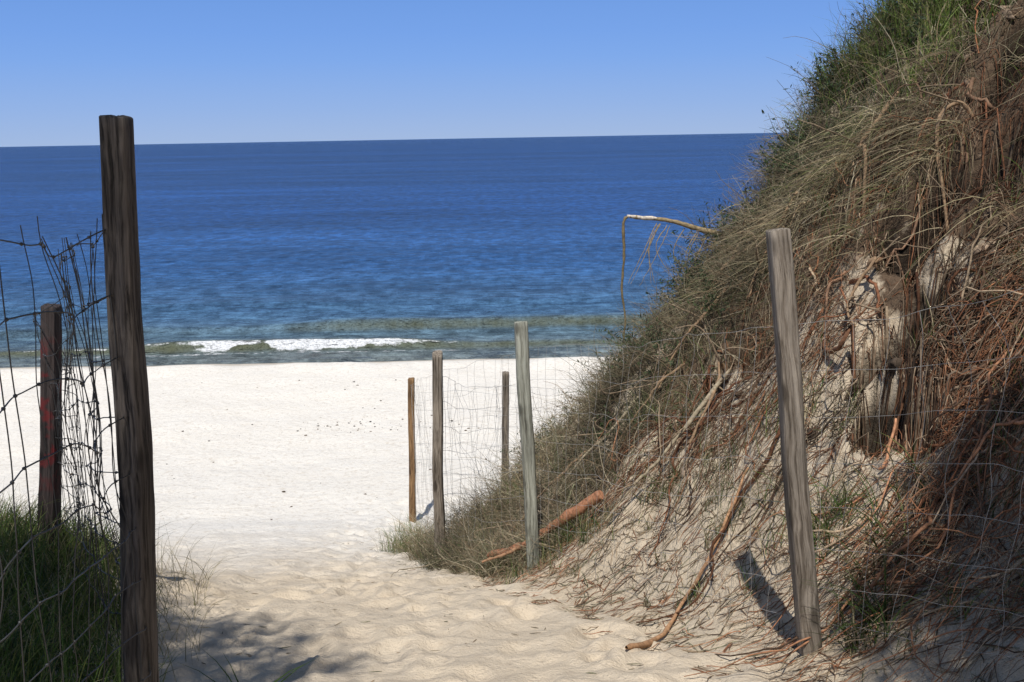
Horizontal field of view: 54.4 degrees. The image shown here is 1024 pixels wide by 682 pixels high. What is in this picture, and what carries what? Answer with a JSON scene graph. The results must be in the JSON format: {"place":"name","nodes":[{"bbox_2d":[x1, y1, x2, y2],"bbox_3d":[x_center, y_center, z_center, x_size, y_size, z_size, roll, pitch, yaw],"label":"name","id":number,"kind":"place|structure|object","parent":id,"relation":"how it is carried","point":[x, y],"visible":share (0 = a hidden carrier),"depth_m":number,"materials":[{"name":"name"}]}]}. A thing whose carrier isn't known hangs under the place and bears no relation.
{"place":"outdoors","nodes":[
{"label":"outdoors","id":0,"kind":"place"},
{"bbox_2d":[0,481,317,681],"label":"marram grass","id":1,"kind":"structure","parent":0,"point":[34,645],"depth_m":4.49,"materials":[{"name":"green plant"}]},
{"bbox_2d":[0,356,769,681],"bbox_3d":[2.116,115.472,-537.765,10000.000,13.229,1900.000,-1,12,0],"label":"ground","id":2,"kind":"structure","parent":0,"point":[328,472],"depth_m":13.22,"materials":[{"name":"white sand"}]},
{"bbox_2d":[37,303,61,550],"bbox_3d":[-2.526,0.727,5.445,0.104,1.891,0.128,5,11,-1],"label":"wooden fence post","id":3,"kind":"object","parent":2,"relation":"on","point":[53,321],"visible":0.54,"depth_m":5.34,"materials":[{"name":"red wood"}]},
{"bbox_2d":[0,214,151,681],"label":"wire fence","id":4,"kind":"object","parent":2,"relation":"on","point":[69,304],"visible":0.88,"depth_m":3.01,"materials":[{"name":"grey metal"}]},
{"bbox_2d":[99,115,158,681],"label":"wooden fence post","id":5,"kind":"object","parent":2,"relation":"on","point":[134,444],"visible":0.98,"depth_m":3.05,"materials":[{"name":"brown wood"}]},
{"bbox_2d":[70,379,571,519],"bbox_3d":[-2.065,1.613,18.191,11.758,0.490,9.810,-1,12,0],"label":"beach debris","id":6,"kind":"object","parent":2,"relation":"on","point":[357,430],"visible":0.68,"depth_m":18.75,"materials":[{"name":"soil"}]},
{"bbox_2d":[408,377,415,522],"bbox_3d":[-1.292,1.585,12.876,0.092,2.280,0.113,0,12,0],"label":"wooden fence post","id":7,"kind":"object","parent":2,"relation":"on","point":[412,473],"visible":0.8,"depth_m":12.79,"materials":[{"name":"brown wood"}]},
{"bbox_2d":[432,350,444,561],"bbox_3d":[-0.660,1.203,8.918,0.112,2.273,0.124,0,12,0],"label":"wooden fence post","id":8,"kind":"object","parent":2,"relation":"on","point":[437,439],"visible":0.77,"depth_m":8.81,"materials":[{"name":"grey wood"}]},
{"bbox_2d":[415,376,581,533],"bbox_3d":[-0.565,1.172,11.562,2.453,2.813,4.467,6,13,30],"label":"wire fence","id":9,"kind":"object","parent":2,"relation":"on","point":[485,475],"visible":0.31,"depth_m":10.45,"materials":[{"name":"grey metal"}]},
{"bbox_2d":[501,371,508,481],"bbox_3d":[-0.081,1.435,11.110,0.091,2.240,0.110,1,12,0],"label":"wooden fence post","id":10,"kind":"object","parent":2,"relation":"on","point":[505,393],"visible":0.46,"depth_m":10.94,"materials":[{"name":"grey wood"}]},
{"bbox_2d":[514,321,539,571],"bbox_3d":[0.120,0.950,7.135,0.105,2.236,0.121,-3,12,0],"label":"wooden fence post","id":11,"kind":"object","parent":2,"relation":"on","point":[525,420],"visible":0.81,"depth_m":7.04,"materials":[{"name":"grey wood"}]},
{"bbox_2d":[410,288,1023,676],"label":"wire fence","id":12,"kind":"object","parent":2,"relation":"on","point":[596,380],"visible":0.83,"depth_m":4.84,"materials":[{"name":"grey metal"}]},
{"bbox_2d":[766,228,821,655],"bbox_3d":[1.183,0.654,4.117,0.098,2.256,0.118,-8,11,1],"label":"wooden fence post","id":13,"kind":"object","parent":2,"relation":"on","point":[791,408],"visible":0.88,"depth_m":4.02,"materials":[{"name":"grey wood"}]},
{"bbox_2d":[0,132,797,367],"bbox_3d":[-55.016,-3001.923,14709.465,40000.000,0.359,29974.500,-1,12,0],"label":"sea","id":14,"kind":"structure","parent":0,"point":[350,251],"depth_m":63.93,"materials":[{"name":"liquid"}]},
{"bbox_2d":[0,0,887,146],"label":"sky","id":15,"kind":"structure","parent":0,"point":[184,71],"materials":[{"name":"blue"}]},
{"bbox_2d":[456,0,1023,681],"bbox_3d":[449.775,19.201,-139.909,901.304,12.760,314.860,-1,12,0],"label":"sand dune","id":16,"kind":"structure","parent":0,"point":[894,224],"depth_m":5.62,"materials":[{"name":"beige sand"}]},
{"bbox_2d":[199,262,1023,681],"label":"twig litter","id":17,"kind":"object","parent":16,"relation":"on","point":[661,600],"visible":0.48,"depth_m":5.30,"materials":[{"name":"brown wood"}]},
{"bbox_2d":[620,215,726,338],"bbox_3d":[1.516,-0.535,8.584,1.163,1.121,0.132,-1,12,0],"label":"broken branch","id":18,"kind":"object","parent":16,"relation":"on","point":[686,225],"visible":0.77,"depth_m":8.52,"materials":[{"name":"wood"}]},
{"bbox_2d":[625,467,748,648],"bbox_3d":[0.980,1.160,5.250,0.166,0.623,1.428,8,15,38],"label":"fallen stick","id":19,"kind":"object","parent":16,"relation":"on","point":[646,643],"visible":0.97,"depth_m":5.33,"materials":[{"name":"brown wood"}]},
{"bbox_2d":[369,0,1023,681],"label":"grass tufts","id":20,"kind":"object","parent":16,"relation":"on","point":[579,520],"visible":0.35,"depth_m":6.22,"materials":[{"name":"plant"}]},
{"bbox_2d":[373,0,1023,583],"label":"dry brushwood","id":21,"kind":"object","parent":16,"relation":"on","point":[479,504],"visible":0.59,"depth_m":7.74,"materials":[{"name":"brown plant"}]},
{"bbox_2d":[481,490,603,562],"bbox_3d":[0.164,1.398,7.268,0.971,0.689,0.351,5,13,27],"label":"fallen log","id":22,"kind":"object","parent":21,"relation":"on","point":[571,511],"visible":0.84,"depth_m":7.21,"materials":[{"name":"brown wood"}]},
{"bbox_2d":[474,84,976,544],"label":"dead branches","id":23,"kind":"object","parent":16,"relation":"on","point":[872,261],"visible":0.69,"depth_m":6.75,"materials":[{"name":"brown wood"}]},
{"bbox_2d":[496,0,980,457],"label":"dune shrubs","id":24,"kind":"object","parent":16,"relation":"on","point":[823,80],"visible":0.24,"depth_m":7.96,"materials":[{"name":"green plant"}]},
{"bbox_2d":[475,0,1023,681],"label":"exposed roots","id":25,"kind":"object","parent":16,"relation":"on","point":[949,376],"visible":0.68,"depth_m":4.88,"materials":[{"name":"brown plant"}]},
{"bbox_2d":[603,5,1023,478],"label":"soil clods","id":26,"kind":"object","parent":16,"relation":"on","point":[892,364],"visible":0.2,"depth_m":5.17,"materials":[{"name":"brown soil"}]},
{"bbox_2d":[743,0,1022,190],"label":"dune grass","id":27,"kind":"structure","parent":16,"relation":"on","point":[947,9],"depth_m":7.38,"materials":[{"name":"green plant"}]}
]}

